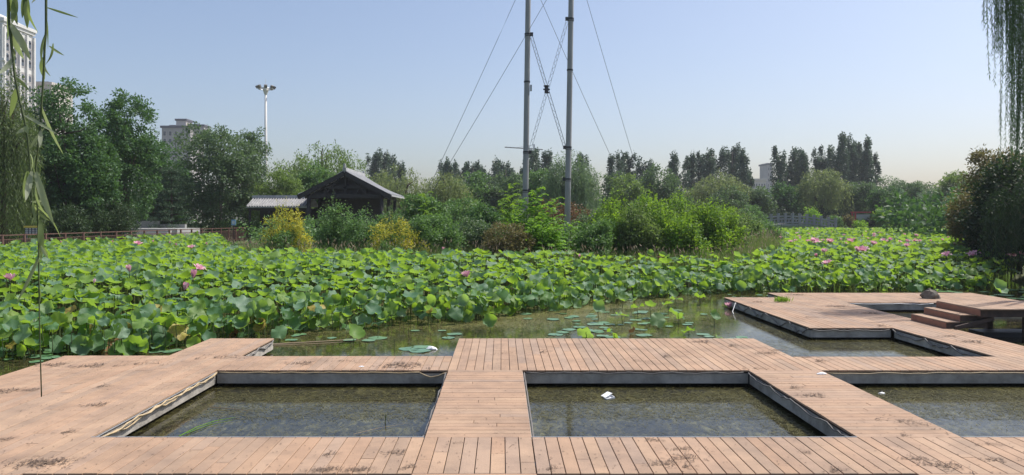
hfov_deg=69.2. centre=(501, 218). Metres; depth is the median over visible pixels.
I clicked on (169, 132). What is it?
apartment block
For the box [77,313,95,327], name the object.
lotus leaf
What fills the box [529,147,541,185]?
poplar tree
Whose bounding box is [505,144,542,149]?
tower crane
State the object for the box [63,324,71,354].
lotus leaf
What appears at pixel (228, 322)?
lotus leaf
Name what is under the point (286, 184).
broadleaf tree
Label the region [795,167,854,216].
willow tree
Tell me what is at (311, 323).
lotus leaf
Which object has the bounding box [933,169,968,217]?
broadleaf tree
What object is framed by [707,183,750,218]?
broadleaf tree
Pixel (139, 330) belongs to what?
lotus leaf
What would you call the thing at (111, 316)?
lotus leaf
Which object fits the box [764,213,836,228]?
stone bridge
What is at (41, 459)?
weed clump
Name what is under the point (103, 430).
floating deck
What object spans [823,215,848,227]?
bush
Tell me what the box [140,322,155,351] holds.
lotus leaf
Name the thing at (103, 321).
lotus leaf
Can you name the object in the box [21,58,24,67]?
window
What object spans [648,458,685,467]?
weed clump
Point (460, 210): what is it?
shrub
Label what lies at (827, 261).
lotus flower
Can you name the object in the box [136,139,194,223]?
broadleaf tree
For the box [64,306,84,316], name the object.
lotus leaf
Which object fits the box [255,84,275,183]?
mast lamp
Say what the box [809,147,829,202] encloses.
poplar tree
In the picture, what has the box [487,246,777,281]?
edge grass
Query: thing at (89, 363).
weed clump
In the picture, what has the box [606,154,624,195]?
poplar tree
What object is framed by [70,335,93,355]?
lotus leaf
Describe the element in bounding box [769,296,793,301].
grass tuft
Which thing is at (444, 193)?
willow tree
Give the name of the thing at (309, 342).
reed stem
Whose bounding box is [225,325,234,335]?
lotus leaf
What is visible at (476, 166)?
poplar tree
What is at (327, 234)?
shrub
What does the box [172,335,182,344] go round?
lotus leaf
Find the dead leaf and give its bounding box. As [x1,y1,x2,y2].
[99,341,113,351]
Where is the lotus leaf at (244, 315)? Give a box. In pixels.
[238,308,252,336]
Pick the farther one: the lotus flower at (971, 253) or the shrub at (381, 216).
the shrub at (381, 216)
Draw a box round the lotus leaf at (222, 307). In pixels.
[218,305,225,337]
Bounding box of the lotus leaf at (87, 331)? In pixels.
[84,327,103,350]
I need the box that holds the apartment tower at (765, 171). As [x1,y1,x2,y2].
[759,163,772,197]
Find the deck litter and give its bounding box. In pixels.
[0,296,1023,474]
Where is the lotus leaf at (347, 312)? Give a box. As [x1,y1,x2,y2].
[342,308,352,327]
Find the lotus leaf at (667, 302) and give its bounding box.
[662,300,673,312]
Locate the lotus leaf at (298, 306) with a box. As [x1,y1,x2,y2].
[293,299,307,330]
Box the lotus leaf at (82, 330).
[77,324,96,334]
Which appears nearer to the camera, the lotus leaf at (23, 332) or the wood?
the lotus leaf at (23, 332)
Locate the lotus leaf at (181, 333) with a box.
[167,324,190,345]
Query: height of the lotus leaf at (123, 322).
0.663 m
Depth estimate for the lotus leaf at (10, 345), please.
12.87 m
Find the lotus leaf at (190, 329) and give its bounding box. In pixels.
[186,326,196,343]
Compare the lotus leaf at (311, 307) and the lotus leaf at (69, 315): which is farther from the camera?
the lotus leaf at (311, 307)
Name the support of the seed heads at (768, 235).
attached to the edge grass at (772, 242)
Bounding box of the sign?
[231,220,235,243]
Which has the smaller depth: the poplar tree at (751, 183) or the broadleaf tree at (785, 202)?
the broadleaf tree at (785, 202)
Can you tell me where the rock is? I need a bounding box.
[920,288,940,298]
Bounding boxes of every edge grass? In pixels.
[224,240,498,281]
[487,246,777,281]
[728,232,791,260]
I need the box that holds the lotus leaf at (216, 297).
[211,292,220,332]
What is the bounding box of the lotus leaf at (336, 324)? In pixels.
[329,317,342,327]
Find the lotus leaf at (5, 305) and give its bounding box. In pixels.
[0,301,10,309]
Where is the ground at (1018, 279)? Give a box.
[166,219,1023,285]
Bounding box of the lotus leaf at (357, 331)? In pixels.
[349,323,365,341]
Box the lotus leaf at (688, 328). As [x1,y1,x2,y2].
[681,326,694,334]
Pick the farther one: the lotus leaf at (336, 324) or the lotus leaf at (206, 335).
the lotus leaf at (336, 324)
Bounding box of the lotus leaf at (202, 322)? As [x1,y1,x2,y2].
[197,318,210,325]
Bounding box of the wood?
[11,180,974,236]
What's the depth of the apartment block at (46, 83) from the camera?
240.00 m
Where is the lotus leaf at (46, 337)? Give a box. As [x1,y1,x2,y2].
[37,333,49,350]
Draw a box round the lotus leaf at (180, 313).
[178,311,188,337]
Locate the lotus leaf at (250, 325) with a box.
[244,320,255,329]
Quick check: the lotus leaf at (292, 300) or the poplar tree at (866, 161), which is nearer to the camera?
the lotus leaf at (292, 300)
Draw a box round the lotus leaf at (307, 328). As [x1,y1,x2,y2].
[302,324,318,329]
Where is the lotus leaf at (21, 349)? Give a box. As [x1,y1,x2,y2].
[16,343,26,360]
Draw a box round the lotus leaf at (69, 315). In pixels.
[60,312,72,349]
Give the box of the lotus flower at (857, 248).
[854,246,862,267]
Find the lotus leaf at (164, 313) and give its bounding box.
[156,312,174,328]
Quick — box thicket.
[235,213,762,254]
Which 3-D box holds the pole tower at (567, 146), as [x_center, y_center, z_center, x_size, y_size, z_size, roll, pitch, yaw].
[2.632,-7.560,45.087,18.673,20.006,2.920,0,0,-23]
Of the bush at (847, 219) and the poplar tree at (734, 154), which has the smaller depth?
the bush at (847, 219)
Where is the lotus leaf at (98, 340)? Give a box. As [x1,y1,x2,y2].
[88,334,107,353]
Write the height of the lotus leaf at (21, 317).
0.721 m
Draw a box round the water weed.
[0,299,1023,436]
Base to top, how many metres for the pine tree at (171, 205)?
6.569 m
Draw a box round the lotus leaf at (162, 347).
[154,339,169,350]
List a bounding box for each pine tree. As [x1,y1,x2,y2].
[140,179,176,223]
[144,166,200,227]
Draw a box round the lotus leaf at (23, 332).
[13,323,31,359]
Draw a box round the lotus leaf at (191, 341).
[186,336,200,347]
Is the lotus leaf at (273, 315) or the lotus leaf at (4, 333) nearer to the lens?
the lotus leaf at (4, 333)
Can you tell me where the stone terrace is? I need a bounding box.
[122,221,199,242]
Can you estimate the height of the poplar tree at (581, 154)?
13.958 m
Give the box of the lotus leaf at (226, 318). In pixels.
[222,315,230,335]
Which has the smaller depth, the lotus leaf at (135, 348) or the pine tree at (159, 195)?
the lotus leaf at (135, 348)
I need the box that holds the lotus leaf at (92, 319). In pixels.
[88,316,98,352]
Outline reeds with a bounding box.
[776,224,825,230]
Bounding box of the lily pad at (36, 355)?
[26,354,45,357]
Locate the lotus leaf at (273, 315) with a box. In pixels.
[266,310,277,329]
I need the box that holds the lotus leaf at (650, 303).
[645,300,656,317]
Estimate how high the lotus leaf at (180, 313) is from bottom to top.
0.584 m
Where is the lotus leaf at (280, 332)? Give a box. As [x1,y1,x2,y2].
[271,325,287,341]
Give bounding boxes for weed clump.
[4,455,80,469]
[70,362,105,367]
[288,360,313,364]
[300,465,345,473]
[340,465,375,471]
[371,361,429,369]
[380,448,404,453]
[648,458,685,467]
[669,452,708,461]
[864,414,940,428]
[894,454,937,463]
[910,460,973,473]
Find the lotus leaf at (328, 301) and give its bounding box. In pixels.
[323,296,332,327]
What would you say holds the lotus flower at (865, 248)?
on the water
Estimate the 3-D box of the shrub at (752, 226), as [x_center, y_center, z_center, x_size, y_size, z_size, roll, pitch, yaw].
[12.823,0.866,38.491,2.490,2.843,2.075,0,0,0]
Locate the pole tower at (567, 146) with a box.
[410,0,641,243]
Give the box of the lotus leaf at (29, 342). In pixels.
[22,338,38,356]
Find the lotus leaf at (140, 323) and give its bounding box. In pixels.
[132,317,150,352]
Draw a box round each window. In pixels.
[6,42,9,52]
[6,53,9,61]
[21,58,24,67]
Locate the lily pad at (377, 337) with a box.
[368,336,386,339]
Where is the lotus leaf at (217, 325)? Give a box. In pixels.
[214,323,223,337]
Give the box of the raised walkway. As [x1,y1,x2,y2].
[911,301,1023,340]
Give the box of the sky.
[0,0,1023,218]
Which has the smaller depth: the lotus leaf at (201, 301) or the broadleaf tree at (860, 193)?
the lotus leaf at (201, 301)
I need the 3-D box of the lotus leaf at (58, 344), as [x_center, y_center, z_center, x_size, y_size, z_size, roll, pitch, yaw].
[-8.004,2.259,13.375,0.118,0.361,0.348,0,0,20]
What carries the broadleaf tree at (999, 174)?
on the ground at (1018, 279)
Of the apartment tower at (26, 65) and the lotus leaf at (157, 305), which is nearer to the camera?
the lotus leaf at (157, 305)
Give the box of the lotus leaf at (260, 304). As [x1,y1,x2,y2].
[254,299,269,333]
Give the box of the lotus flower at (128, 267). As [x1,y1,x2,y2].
[126,264,130,277]
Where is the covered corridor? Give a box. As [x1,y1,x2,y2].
[246,195,317,243]
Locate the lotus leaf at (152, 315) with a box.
[148,309,156,345]
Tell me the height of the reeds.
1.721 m
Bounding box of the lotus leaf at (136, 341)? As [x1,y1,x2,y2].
[122,335,148,354]
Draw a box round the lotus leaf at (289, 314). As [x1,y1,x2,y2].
[282,311,293,331]
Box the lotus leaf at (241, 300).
[233,295,252,331]
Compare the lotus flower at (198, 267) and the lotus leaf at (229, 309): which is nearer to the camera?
the lotus leaf at (229, 309)
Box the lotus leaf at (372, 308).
[366,302,381,326]
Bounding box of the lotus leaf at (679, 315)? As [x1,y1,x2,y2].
[669,308,684,323]
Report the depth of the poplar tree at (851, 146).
142.10 m
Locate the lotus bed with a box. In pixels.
[0,227,1023,342]
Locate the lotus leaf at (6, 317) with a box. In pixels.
[2,313,18,355]
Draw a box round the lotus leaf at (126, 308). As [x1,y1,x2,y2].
[121,305,131,318]
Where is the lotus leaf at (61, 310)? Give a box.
[49,307,64,334]
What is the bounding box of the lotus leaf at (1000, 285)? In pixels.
[993,278,1008,296]
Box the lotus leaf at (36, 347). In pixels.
[24,336,41,355]
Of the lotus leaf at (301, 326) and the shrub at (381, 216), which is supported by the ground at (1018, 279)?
the shrub at (381, 216)
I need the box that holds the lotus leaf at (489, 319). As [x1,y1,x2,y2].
[483,313,496,333]
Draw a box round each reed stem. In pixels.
[179,417,234,436]
[273,339,349,344]
[274,342,344,345]
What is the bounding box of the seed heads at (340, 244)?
[215,237,499,262]
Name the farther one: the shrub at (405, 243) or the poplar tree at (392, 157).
the poplar tree at (392, 157)
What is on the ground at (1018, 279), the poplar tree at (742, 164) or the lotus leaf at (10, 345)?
the poplar tree at (742, 164)
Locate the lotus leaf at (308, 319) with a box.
[300,314,311,330]
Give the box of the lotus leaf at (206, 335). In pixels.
[199,330,216,340]
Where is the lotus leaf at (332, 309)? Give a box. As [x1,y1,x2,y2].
[326,305,337,329]
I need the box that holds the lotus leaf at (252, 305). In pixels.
[239,300,256,334]
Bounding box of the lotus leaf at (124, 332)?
[114,325,130,355]
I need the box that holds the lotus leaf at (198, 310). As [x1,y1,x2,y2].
[188,304,206,335]
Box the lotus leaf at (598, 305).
[593,300,604,319]
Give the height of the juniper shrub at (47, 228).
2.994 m
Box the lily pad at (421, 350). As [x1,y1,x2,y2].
[409,349,430,352]
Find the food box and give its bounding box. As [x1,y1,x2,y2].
[601,392,614,399]
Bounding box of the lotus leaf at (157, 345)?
[151,341,163,350]
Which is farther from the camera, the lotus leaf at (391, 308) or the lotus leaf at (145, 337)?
the lotus leaf at (391, 308)
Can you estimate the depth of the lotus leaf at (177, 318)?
13.93 m
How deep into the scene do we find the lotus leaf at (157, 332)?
14.06 m
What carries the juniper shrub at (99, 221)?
on the ground at (1018, 279)
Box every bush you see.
[739,202,769,224]
[765,206,802,223]
[800,207,846,220]
[803,206,822,225]
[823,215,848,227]
[839,213,855,227]
[851,218,872,227]
[864,214,877,227]
[872,207,891,227]
[888,204,917,228]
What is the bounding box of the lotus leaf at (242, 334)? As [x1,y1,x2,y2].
[236,330,250,336]
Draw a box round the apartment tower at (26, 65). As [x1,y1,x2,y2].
[0,14,36,136]
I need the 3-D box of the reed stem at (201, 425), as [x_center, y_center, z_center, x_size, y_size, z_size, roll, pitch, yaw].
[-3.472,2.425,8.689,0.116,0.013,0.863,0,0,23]
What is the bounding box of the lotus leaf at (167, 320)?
[153,314,174,346]
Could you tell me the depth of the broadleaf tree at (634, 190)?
85.03 m
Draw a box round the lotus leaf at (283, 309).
[280,307,293,316]
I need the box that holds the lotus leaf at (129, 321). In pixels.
[121,318,131,330]
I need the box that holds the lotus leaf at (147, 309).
[139,303,160,348]
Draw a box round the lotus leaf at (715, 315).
[711,309,720,325]
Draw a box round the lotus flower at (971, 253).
[966,250,981,275]
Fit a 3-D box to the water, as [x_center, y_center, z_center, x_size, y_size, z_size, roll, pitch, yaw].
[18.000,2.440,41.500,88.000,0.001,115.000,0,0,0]
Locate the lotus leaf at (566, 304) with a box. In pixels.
[560,300,571,308]
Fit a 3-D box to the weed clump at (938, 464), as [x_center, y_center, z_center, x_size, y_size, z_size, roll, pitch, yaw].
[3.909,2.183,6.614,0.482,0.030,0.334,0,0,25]
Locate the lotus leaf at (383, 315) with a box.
[377,310,388,327]
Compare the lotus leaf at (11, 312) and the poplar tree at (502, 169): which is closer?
the lotus leaf at (11, 312)
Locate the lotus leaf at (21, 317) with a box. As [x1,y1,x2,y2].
[16,314,32,352]
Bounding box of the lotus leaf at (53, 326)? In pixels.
[45,322,58,354]
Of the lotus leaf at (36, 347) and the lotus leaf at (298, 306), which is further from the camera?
the lotus leaf at (298, 306)
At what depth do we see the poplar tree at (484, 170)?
144.57 m
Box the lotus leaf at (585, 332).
[577,327,593,337]
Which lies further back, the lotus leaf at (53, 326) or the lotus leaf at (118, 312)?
the lotus leaf at (118, 312)
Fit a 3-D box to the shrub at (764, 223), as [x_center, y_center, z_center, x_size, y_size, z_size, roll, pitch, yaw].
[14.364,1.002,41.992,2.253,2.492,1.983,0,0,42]
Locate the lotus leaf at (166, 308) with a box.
[162,304,171,312]
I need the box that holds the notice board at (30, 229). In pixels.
[23,226,36,241]
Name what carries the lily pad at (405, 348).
on the water
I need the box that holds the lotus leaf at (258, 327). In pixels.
[253,317,265,334]
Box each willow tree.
[0,0,77,396]
[0,63,48,244]
[265,140,376,191]
[368,162,430,223]
[418,172,481,220]
[537,149,602,222]
[683,168,753,216]
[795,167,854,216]
[981,0,1023,167]
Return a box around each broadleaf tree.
[10,77,126,224]
[90,87,165,228]
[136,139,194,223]
[171,121,265,233]
[223,126,273,226]
[245,167,312,237]
[295,158,336,207]
[452,170,493,214]
[482,170,522,218]
[528,167,551,219]
[596,170,628,216]
[608,172,646,220]
[632,162,685,214]
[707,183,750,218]
[745,185,778,218]
[769,179,802,214]
[839,180,877,220]
[860,175,909,225]
[864,185,910,227]
[897,182,912,193]
[904,180,940,211]
[915,185,944,215]
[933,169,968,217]
[940,185,990,262]
[953,146,1023,273]
[955,144,1023,206]
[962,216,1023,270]
[970,165,1023,273]
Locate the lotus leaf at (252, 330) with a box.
[244,327,256,333]
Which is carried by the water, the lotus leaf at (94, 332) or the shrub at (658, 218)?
the lotus leaf at (94, 332)
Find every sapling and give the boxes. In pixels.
[412,191,439,253]
[491,183,522,237]
[494,194,534,243]
[496,187,555,251]
[506,216,571,268]
[526,196,584,259]
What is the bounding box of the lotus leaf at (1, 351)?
[0,347,5,356]
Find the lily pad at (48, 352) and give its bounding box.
[43,349,66,353]
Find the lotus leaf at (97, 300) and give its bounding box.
[92,298,101,308]
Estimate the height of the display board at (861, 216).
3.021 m
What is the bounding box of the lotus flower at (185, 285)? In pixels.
[183,282,188,300]
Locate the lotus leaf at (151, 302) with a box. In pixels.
[145,299,166,304]
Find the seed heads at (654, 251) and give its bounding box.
[488,241,778,265]
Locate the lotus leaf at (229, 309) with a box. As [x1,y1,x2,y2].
[224,304,233,314]
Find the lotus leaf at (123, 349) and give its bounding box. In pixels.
[116,339,135,355]
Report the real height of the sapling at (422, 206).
3.529 m
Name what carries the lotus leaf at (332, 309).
on the water
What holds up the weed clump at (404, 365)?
on the floating deck
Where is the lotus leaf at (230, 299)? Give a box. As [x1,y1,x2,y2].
[226,295,239,309]
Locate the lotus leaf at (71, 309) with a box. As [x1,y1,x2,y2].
[65,305,76,325]
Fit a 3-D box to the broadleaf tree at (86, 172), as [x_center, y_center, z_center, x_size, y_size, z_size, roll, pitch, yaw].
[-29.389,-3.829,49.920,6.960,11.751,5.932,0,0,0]
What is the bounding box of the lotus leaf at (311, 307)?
[307,305,326,310]
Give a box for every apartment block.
[36,81,72,133]
[160,119,210,222]
[752,179,766,190]
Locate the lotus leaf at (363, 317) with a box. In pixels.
[355,313,371,327]
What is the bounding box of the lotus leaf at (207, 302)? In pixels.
[199,297,213,308]
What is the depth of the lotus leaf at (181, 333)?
14.08 m
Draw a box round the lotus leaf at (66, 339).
[61,333,81,344]
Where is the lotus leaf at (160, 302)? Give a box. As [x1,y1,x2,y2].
[154,297,164,306]
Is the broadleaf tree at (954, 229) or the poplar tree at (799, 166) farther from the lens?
the poplar tree at (799, 166)
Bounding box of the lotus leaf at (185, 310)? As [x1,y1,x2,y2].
[177,301,191,316]
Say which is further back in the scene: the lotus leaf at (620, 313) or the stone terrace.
the stone terrace
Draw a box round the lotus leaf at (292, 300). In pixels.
[288,297,297,310]
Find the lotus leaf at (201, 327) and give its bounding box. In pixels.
[188,315,207,341]
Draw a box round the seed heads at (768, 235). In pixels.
[727,228,788,251]
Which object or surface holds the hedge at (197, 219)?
on the ground at (1018, 279)
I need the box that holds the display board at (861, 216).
[850,212,870,220]
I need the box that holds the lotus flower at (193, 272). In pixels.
[191,269,196,277]
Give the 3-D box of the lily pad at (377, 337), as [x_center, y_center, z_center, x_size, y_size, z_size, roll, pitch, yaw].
[-2.524,2.428,15.118,0.406,0.010,0.402,0,0,-23]
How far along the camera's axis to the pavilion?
55.35 m
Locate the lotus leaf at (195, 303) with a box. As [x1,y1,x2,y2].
[186,301,199,336]
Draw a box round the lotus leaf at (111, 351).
[108,340,127,355]
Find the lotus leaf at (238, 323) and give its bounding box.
[233,315,249,336]
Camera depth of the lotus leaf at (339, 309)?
16.40 m
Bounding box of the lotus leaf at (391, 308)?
[384,301,397,325]
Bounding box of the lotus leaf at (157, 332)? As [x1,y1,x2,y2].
[150,325,171,341]
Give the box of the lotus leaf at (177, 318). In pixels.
[167,312,187,348]
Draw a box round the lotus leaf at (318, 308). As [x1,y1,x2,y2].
[314,303,322,330]
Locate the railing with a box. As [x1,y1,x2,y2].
[0,227,248,245]
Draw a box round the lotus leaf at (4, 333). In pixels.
[0,327,12,358]
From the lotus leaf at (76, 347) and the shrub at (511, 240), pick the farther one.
the shrub at (511, 240)
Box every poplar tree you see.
[364,150,383,182]
[371,147,391,185]
[385,153,398,192]
[395,160,409,213]
[435,159,455,184]
[445,156,459,178]
[452,161,470,183]
[463,160,481,192]
[479,164,491,185]
[490,155,510,211]
[493,160,513,202]
[521,148,535,214]
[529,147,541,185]
[540,149,554,175]
[575,151,590,197]
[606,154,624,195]
[614,150,627,177]
[625,151,636,184]
[634,156,650,181]
[667,150,691,194]
[681,149,697,211]
[694,150,705,207]
[700,147,717,188]
[710,145,731,185]
[723,142,740,179]
[735,147,751,196]
[746,168,754,188]
[769,145,788,204]
[775,146,799,196]
[791,147,804,186]
[794,148,809,204]
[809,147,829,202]
[816,144,836,215]
[824,131,852,208]
[836,133,860,184]
[849,134,872,185]
[849,136,876,210]
[870,153,881,186]
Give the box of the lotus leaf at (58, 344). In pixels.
[49,334,64,353]
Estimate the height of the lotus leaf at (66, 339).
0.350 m
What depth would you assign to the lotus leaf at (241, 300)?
15.83 m
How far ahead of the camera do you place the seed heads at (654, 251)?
28.05 m
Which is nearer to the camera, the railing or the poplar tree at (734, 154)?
the railing
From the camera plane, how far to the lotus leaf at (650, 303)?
18.10 m
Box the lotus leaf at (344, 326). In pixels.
[342,323,349,329]
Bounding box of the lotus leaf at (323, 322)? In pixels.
[315,317,329,330]
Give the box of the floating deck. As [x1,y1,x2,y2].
[0,293,1023,474]
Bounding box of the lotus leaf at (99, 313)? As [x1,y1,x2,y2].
[95,310,105,332]
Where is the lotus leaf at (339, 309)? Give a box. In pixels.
[333,305,343,328]
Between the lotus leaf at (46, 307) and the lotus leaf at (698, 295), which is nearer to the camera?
the lotus leaf at (46, 307)
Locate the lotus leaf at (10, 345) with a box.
[5,340,16,358]
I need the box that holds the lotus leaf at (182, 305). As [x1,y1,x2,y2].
[174,301,188,311]
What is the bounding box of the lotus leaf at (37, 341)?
[31,339,41,356]
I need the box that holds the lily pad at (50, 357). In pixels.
[41,355,60,358]
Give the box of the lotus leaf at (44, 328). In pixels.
[35,323,46,347]
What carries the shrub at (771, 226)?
on the ground at (1018, 279)
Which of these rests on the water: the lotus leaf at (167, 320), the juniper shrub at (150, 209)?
the lotus leaf at (167, 320)
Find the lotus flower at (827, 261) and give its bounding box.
[822,259,833,270]
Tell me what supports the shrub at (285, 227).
on the ground at (1018, 279)
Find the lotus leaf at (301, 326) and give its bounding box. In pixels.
[296,315,307,331]
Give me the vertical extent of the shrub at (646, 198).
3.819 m
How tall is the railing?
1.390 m
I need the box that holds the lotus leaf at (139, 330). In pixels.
[135,328,151,333]
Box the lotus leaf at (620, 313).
[615,311,628,323]
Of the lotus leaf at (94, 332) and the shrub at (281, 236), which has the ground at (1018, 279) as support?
the shrub at (281, 236)
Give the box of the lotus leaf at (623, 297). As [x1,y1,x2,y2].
[618,295,627,307]
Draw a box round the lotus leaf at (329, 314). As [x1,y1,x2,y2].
[319,305,332,318]
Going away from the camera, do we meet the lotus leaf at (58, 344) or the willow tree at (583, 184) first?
the lotus leaf at (58, 344)
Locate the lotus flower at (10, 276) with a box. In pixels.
[3,273,16,292]
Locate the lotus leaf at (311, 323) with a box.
[308,317,319,330]
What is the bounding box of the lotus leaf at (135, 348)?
[130,343,147,354]
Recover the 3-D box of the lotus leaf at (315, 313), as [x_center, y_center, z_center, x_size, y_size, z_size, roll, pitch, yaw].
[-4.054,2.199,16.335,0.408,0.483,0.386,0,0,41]
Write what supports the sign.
on the ground at (1018, 279)
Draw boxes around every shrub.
[9,209,34,245]
[28,214,56,240]
[44,201,94,240]
[75,207,114,239]
[102,199,143,239]
[129,192,169,223]
[259,199,316,251]
[261,229,305,254]
[311,191,356,251]
[338,205,388,253]
[365,213,429,261]
[365,233,416,256]
[375,207,411,242]
[396,192,453,248]
[405,211,467,254]
[444,192,486,230]
[447,217,496,258]
[458,202,503,246]
[480,220,537,261]
[533,197,589,236]
[570,206,610,230]
[571,216,615,261]
[587,188,635,245]
[592,204,629,263]
[615,201,668,264]
[623,185,668,225]
[644,198,679,261]
[661,210,713,262]
[663,182,704,243]
[691,197,736,257]
[711,200,750,258]
[725,205,757,254]
[738,208,769,249]
[749,214,770,235]
[761,219,789,239]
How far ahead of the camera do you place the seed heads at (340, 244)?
28.37 m
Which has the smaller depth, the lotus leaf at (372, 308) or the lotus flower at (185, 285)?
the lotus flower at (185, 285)
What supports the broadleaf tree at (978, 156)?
on the ground at (1018, 279)
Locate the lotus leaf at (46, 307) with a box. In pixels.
[38,300,53,347]
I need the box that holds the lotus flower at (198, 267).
[194,264,205,297]
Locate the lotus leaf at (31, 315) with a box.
[25,311,42,332]
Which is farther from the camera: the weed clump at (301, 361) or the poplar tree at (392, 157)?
the poplar tree at (392, 157)
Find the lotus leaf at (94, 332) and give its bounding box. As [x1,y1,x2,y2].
[80,328,97,354]
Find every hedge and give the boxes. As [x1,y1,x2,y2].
[173,207,245,231]
[194,219,259,239]
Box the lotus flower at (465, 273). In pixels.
[461,270,469,285]
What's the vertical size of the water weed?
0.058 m
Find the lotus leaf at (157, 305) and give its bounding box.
[148,302,162,315]
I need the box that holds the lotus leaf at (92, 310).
[78,305,98,318]
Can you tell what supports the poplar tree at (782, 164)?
on the ground at (1018, 279)
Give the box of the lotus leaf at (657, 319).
[650,312,665,327]
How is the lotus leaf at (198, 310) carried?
on the water
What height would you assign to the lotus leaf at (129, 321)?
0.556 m
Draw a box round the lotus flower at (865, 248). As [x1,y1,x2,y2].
[860,245,868,251]
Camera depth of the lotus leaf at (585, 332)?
15.19 m
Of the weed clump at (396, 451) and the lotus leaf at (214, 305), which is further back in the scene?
the lotus leaf at (214, 305)
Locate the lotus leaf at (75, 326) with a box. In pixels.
[70,321,85,331]
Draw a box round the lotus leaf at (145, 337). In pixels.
[132,332,149,353]
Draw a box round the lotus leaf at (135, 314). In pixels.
[131,307,144,333]
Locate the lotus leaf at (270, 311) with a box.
[259,304,274,333]
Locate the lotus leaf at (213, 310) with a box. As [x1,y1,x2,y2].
[207,306,222,332]
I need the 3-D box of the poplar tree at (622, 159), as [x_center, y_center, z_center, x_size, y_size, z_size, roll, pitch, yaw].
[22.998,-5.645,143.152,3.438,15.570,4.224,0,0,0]
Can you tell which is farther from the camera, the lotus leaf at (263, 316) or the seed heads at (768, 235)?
the seed heads at (768, 235)
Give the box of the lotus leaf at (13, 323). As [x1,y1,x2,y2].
[2,319,21,353]
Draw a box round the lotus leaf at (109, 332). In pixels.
[104,322,122,355]
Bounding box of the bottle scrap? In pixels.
[426,346,437,349]
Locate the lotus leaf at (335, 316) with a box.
[332,313,340,326]
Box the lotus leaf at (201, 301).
[197,299,206,313]
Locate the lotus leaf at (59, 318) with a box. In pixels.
[47,311,67,352]
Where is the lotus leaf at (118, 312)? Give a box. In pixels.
[115,308,122,316]
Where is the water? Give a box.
[0,241,1023,473]
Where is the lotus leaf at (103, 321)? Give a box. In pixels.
[97,316,109,353]
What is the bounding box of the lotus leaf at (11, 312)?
[7,309,27,315]
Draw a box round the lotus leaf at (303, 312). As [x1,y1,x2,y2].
[298,304,307,331]
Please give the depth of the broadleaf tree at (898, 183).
111.43 m
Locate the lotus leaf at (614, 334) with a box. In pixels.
[607,328,617,337]
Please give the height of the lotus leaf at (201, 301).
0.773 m
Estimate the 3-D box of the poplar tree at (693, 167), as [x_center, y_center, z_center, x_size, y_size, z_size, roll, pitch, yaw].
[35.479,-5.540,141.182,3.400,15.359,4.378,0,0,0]
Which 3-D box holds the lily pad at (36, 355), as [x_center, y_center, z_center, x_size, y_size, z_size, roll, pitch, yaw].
[-8.217,2.422,13.085,0.321,0.008,0.330,0,0,25]
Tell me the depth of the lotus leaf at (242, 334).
15.38 m
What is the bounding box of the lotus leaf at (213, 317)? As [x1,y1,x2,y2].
[208,313,218,331]
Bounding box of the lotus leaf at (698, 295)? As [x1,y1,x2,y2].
[694,292,705,299]
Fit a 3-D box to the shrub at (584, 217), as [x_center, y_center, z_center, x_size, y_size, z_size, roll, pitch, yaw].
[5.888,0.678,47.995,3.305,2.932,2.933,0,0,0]
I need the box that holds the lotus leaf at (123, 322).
[111,318,127,355]
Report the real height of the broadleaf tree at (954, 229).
3.545 m
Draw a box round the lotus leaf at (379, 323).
[371,320,386,326]
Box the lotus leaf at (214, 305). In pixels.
[210,303,220,308]
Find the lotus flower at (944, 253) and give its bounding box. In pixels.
[941,251,951,259]
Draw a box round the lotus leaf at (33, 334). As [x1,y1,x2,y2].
[19,331,35,354]
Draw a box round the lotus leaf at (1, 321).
[0,318,3,329]
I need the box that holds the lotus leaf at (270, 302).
[265,298,276,332]
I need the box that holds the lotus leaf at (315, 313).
[307,309,326,316]
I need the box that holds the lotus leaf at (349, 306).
[346,299,355,317]
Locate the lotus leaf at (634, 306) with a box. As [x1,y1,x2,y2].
[630,303,643,315]
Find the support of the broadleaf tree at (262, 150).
on the ground at (1018, 279)
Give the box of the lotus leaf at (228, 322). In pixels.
[223,314,235,335]
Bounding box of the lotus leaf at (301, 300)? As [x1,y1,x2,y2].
[296,299,307,314]
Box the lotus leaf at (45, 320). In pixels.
[32,316,52,353]
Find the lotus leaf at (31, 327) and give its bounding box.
[19,320,43,354]
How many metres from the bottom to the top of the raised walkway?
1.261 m
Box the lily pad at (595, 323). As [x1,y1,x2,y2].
[587,323,602,324]
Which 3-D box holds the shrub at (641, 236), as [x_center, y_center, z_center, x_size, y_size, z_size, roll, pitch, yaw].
[5.956,0.722,31.517,2.531,3.037,2.017,0,0,0]
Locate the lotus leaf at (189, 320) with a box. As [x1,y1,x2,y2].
[175,315,192,346]
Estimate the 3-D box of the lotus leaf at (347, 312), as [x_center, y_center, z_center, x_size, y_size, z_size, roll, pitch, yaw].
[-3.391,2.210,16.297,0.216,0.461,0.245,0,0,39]
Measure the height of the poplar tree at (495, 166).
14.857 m
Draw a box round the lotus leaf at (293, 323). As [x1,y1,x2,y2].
[282,316,299,331]
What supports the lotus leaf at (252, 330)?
on the water
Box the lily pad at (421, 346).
[414,345,429,347]
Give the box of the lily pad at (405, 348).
[399,347,420,350]
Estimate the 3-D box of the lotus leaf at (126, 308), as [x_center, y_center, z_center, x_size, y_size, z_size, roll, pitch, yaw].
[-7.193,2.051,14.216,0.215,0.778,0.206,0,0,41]
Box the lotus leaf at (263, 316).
[254,313,267,335]
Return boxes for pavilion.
[297,164,403,242]
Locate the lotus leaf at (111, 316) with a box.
[103,313,114,348]

